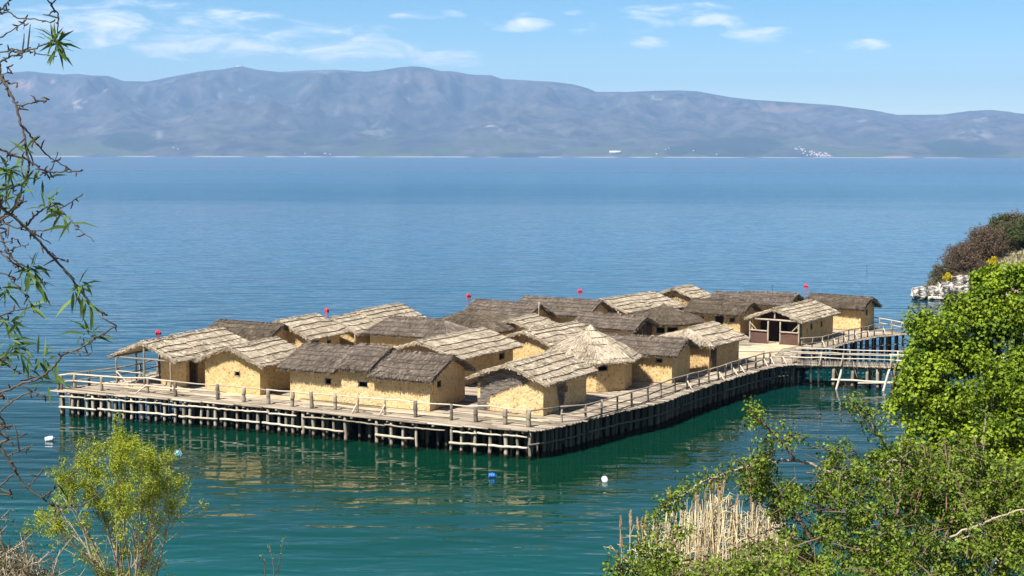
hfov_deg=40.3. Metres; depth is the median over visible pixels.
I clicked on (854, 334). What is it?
pole railing
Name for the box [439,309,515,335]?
thatched hut
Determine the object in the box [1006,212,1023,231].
headland bush
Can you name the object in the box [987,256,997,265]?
broom bush
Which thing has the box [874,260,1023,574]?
maple tree
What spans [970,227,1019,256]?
headland bush
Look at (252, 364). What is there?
thatched hut
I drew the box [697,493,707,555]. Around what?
reed
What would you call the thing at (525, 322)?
thatched hut
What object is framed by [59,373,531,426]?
pole railing
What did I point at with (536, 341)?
thatched hut
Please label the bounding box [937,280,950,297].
boulder
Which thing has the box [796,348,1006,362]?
pole railing
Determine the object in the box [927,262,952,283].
headland bush
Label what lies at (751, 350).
fallen pole
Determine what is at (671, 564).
dog rose bush
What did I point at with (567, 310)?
thatched hut
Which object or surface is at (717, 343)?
thatched hut
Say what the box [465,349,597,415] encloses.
thatched hut
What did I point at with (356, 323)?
thatched hut
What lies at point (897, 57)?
sky
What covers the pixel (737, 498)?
reed
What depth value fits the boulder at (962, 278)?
173.12 m
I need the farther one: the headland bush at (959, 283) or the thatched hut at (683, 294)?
the headland bush at (959, 283)
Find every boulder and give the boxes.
[911,286,927,299]
[924,295,943,299]
[927,285,939,295]
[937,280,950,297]
[948,281,969,294]
[951,274,970,282]
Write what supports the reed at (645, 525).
on the ground at (1013, 258)
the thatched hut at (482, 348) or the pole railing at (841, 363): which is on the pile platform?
the thatched hut at (482, 348)
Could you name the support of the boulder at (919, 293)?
in the water
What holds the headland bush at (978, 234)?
on the ground at (1013, 258)
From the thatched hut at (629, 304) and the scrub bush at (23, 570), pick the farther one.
the thatched hut at (629, 304)
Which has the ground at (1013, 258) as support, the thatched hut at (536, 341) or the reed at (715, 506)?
the reed at (715, 506)
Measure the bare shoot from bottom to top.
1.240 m
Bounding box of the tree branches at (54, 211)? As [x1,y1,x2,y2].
[0,0,119,523]
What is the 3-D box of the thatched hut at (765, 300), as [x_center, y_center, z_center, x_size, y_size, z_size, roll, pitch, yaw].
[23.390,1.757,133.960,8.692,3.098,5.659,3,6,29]
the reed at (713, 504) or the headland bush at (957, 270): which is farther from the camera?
the headland bush at (957, 270)
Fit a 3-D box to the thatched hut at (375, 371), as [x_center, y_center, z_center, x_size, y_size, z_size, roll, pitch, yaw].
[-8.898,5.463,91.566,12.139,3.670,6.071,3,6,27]
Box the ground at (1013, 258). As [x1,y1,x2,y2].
[927,244,1023,299]
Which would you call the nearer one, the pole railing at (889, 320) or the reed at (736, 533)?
the reed at (736, 533)
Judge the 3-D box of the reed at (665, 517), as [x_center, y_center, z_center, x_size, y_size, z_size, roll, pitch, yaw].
[4.558,8.286,41.474,0.684,4.823,0.380,2,6,18]
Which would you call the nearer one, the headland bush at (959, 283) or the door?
the door
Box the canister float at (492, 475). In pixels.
[489,472,496,477]
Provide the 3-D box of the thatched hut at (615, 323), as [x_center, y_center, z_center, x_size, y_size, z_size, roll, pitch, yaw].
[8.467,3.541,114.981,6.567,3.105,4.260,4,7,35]
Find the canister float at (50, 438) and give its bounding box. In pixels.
[45,435,54,440]
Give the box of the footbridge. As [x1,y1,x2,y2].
[785,359,1007,390]
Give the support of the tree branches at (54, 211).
on the ground at (1013, 258)
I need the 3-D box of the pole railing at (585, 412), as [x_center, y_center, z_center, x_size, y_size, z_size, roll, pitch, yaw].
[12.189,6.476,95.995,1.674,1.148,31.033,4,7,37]
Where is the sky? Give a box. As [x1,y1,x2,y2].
[0,0,1023,114]
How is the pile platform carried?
in the water
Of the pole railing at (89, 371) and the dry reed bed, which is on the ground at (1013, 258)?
the dry reed bed
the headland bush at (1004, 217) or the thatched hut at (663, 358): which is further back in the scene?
the headland bush at (1004, 217)
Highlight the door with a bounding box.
[711,348,716,371]
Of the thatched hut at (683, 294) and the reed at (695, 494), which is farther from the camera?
the thatched hut at (683, 294)
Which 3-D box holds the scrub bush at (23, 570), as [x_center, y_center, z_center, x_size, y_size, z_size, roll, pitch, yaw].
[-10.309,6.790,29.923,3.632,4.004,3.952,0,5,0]
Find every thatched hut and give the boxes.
[107,326,248,390]
[193,336,296,394]
[208,319,291,341]
[272,313,349,347]
[276,342,477,410]
[328,302,425,346]
[360,315,470,346]
[394,327,522,385]
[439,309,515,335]
[462,298,556,318]
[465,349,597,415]
[502,313,558,332]
[505,321,587,360]
[519,295,616,323]
[541,325,641,391]
[574,310,660,335]
[593,291,685,314]
[604,333,699,382]
[628,303,704,335]
[657,321,748,371]
[658,284,710,309]
[683,297,761,334]
[709,290,804,313]
[744,299,840,345]
[805,292,881,330]
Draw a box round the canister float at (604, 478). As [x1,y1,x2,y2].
[601,475,607,481]
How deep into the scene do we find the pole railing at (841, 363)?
106.69 m
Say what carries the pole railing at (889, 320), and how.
on the pile platform
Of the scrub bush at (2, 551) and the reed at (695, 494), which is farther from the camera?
the reed at (695, 494)
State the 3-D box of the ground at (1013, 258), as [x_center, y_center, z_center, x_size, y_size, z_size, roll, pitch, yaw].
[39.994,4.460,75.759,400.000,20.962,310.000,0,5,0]
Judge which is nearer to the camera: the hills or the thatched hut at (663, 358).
the thatched hut at (663, 358)
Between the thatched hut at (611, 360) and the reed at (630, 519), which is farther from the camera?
the thatched hut at (611, 360)
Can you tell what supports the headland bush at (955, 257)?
on the ground at (1013, 258)
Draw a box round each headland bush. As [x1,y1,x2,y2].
[924,277,938,293]
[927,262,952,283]
[934,239,982,273]
[950,265,971,274]
[950,275,969,285]
[951,270,968,276]
[956,251,987,272]
[961,221,1006,253]
[969,236,997,259]
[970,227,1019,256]
[974,260,988,269]
[983,212,1020,229]
[987,219,1017,231]
[996,223,1023,248]
[999,209,1019,225]
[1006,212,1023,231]
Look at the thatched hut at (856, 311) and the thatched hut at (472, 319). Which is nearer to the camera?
the thatched hut at (472, 319)
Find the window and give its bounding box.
[358,381,367,387]
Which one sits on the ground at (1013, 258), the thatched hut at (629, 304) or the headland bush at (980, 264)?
the headland bush at (980, 264)
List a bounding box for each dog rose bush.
[601,515,820,575]
[634,395,884,575]
[830,390,1023,575]
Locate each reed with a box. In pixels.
[603,515,627,560]
[619,534,637,573]
[623,517,649,558]
[625,509,633,573]
[643,515,655,560]
[656,487,668,545]
[689,486,696,566]
[693,486,707,567]
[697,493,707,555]
[699,476,735,567]
[709,486,723,536]
[714,473,734,569]
[714,484,725,541]
[715,497,738,564]
[716,481,723,566]
[721,502,748,566]
[730,494,741,548]
[744,502,758,548]
[753,500,761,562]
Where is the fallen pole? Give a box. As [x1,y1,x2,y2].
[739,350,764,351]
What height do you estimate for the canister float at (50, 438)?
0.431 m
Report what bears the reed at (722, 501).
on the ground at (1013, 258)
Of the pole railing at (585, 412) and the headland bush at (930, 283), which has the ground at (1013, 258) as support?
the headland bush at (930, 283)
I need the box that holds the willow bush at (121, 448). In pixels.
[18,411,208,575]
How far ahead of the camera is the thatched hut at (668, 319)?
116.92 m
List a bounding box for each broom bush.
[942,272,952,280]
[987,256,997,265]
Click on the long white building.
(614, 151)
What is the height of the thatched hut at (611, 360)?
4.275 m
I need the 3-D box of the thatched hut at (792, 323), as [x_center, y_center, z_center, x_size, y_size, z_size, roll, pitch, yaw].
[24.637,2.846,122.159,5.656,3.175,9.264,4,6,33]
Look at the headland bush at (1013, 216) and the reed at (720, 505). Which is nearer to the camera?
the reed at (720, 505)
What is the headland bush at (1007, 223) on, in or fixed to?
on the ground at (1013, 258)
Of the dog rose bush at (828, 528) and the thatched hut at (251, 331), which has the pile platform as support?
the thatched hut at (251, 331)
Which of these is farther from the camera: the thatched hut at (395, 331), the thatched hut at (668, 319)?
the thatched hut at (668, 319)
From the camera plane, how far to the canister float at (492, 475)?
77.23 m
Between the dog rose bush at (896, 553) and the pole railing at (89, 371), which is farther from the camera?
the pole railing at (89, 371)
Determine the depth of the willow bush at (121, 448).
44.17 m
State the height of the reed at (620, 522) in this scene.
3.876 m
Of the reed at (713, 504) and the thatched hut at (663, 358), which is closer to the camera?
the reed at (713, 504)
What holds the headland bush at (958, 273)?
on the ground at (1013, 258)
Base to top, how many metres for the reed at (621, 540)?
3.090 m
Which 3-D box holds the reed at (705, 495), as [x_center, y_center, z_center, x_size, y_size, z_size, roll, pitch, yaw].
[5.632,8.173,41.370,0.607,4.872,0.300,1,5,7]
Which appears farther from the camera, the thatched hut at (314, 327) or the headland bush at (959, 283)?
the headland bush at (959, 283)
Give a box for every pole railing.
[57,358,160,389]
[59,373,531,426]
[526,406,561,411]
[560,350,797,422]
[790,351,1005,368]
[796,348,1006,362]
[800,322,902,349]
[874,317,902,330]
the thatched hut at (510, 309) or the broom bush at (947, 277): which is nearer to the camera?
the thatched hut at (510, 309)
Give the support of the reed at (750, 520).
on the ground at (1013, 258)
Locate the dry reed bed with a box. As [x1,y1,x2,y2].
[630,494,800,575]
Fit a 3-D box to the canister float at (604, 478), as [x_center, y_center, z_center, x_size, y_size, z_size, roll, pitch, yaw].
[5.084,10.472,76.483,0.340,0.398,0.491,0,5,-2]
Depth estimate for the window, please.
89.55 m
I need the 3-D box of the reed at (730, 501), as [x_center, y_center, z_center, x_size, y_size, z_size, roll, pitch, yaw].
[6.248,8.287,40.839,0.714,4.476,0.441,0,5,0]
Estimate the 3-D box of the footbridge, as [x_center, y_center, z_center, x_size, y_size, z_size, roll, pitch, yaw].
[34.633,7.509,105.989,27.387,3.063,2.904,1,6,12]
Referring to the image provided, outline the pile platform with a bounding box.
[50,328,906,460]
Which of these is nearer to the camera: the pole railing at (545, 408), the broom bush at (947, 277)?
the pole railing at (545, 408)
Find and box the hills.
[0,66,1023,157]
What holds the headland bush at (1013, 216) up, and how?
on the ground at (1013, 258)
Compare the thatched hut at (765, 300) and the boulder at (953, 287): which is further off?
the boulder at (953, 287)
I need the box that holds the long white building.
[609,150,620,152]
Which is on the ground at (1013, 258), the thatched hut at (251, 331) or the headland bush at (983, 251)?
the headland bush at (983, 251)
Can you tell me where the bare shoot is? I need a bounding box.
[259,536,285,575]
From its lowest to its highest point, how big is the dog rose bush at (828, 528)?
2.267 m
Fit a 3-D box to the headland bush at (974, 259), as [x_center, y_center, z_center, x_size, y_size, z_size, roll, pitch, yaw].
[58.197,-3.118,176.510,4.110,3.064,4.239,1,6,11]
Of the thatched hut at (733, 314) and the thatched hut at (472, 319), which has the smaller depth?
the thatched hut at (472, 319)
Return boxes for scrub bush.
[0,504,66,575]
[0,513,90,575]
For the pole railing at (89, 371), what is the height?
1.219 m
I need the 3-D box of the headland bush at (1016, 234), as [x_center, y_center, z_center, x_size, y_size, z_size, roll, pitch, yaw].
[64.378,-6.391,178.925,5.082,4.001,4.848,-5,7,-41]
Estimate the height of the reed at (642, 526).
3.776 m
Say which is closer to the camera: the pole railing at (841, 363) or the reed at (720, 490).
the reed at (720, 490)
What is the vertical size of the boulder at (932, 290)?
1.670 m
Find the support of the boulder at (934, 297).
on the ground at (1013, 258)
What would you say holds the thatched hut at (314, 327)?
on the pile platform
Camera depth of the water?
189.06 m
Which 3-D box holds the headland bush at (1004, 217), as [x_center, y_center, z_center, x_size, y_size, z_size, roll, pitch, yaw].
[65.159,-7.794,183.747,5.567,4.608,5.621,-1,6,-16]
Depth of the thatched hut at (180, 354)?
97.17 m
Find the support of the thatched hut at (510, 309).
on the pile platform
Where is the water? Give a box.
[0,157,1023,575]
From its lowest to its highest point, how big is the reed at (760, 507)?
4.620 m

